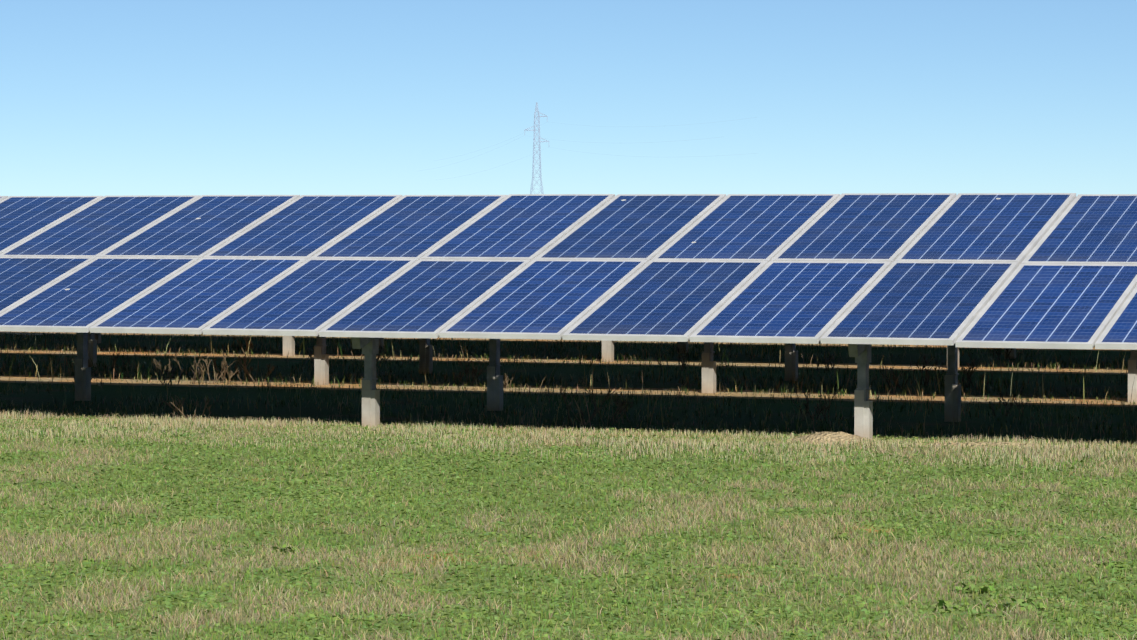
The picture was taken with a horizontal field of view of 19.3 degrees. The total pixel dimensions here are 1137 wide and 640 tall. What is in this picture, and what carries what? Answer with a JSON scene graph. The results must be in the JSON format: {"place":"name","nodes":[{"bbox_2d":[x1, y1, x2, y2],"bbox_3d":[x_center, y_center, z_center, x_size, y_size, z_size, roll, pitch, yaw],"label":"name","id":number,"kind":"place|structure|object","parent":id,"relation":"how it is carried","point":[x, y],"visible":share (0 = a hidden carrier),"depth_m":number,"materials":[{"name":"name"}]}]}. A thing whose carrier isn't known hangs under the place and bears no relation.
{"place":"outdoors","nodes":[
{"label":"outdoors","id":0,"kind":"place"},
{"bbox_2d":[524,102,548,193],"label":"pylon","id":1,"kind":"object","parent":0,"point":[534,130],"visible":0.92,"depth_m":998.00,"materials":[{"name":"white metal"}]},
{"bbox_2d":[0,331,1136,443],"bbox_3d":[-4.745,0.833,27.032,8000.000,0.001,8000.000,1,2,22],"label":"ground","id":2,"kind":"structure","parent":0,"point":[109,392],"depth_m":32.54,"materials":[{"name":"green plant"}]},
{"bbox_2d":[0,331,75,334],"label":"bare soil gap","id":3,"kind":"object","parent":2,"relation":"on","point":[6,332],"visible":0.02,"depth_m":47.05,"materials":[{"name":"brown soil"}]},
{"bbox_2d":[72,335,1030,425],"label":"dry weeds","id":4,"kind":"object","parent":2,"relation":"on","point":[927,375],"visible":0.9,"depth_m":32.83,"materials":[{"name":"brown plant"}]},
{"bbox_2d":[94,333,1015,367],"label":"support posts","id":5,"kind":"object","parent":2,"relation":"on","point":[607,348],"visible":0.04,"depth_m":39.59,"materials":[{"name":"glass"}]},
{"bbox_2d":[0,193,1136,439],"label":"solar panel row","id":6,"kind":"object","parent":2,"relation":"on","point":[858,273],"visible":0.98,"depth_m":26.91,"materials":[{"name":"glass"},{"name":"aluminium"},{"name":"steel"}]},
{"bbox_2d":[0,331,1136,435],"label":"tall weeds","id":7,"kind":"object","parent":2,"relation":"on","point":[591,380],"visible":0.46,"depth_m":33.39,"materials":[{"name":"brown plant"}]},
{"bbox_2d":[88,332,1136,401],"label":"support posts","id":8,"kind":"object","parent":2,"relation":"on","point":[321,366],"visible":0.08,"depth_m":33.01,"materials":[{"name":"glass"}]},
{"bbox_2d":[0,410,1136,639],"bbox_3d":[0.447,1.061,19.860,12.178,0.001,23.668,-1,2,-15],"label":"lawn ground","id":9,"kind":"structure","parent":0,"point":[492,548],"depth_m":17.25,"materials":[{"name":"green plant"}]},
{"bbox_2d":[0,409,1136,476],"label":"fringe grass","id":10,"kind":"structure","parent":9,"relation":"on","point":[673,443],"depth_m":24.66,"materials":[{"name":"green plant"}]},
{"bbox_2d":[271,533,1132,639],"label":"weeds","id":11,"kind":"object","parent":9,"relation":"on","point":[947,604],"visible":0.48,"depth_m":14.44,"materials":[{"name":"green plant"}]},
{"bbox_2d":[786,431,875,444],"bbox_3d":[1.956,0.875,24.725,0.665,0.105,0.777,-1,2,-34],"label":"sand mound","id":12,"kind":"object","parent":9,"relation":"on","point":[823,436],"visible":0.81,"depth_m":24.62,"materials":[{"name":"beige sand"}]},
{"bbox_2d":[893,442,1107,450],"bbox_3d":[3.018,0.912,24.242,2.125,0.063,0.491,1,2,22],"label":"sand mound","id":13,"kind":"object","parent":9,"relation":"on","point":[981,443],"visible":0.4,"depth_m":24.16,"materials":[{"name":"beige sand"}]},
{"bbox_2d":[0,0,1136,196],"label":"sky","id":14,"kind":"structure","parent":0,"point":[103,98],"materials":[{"name":"blue"}]}
]}

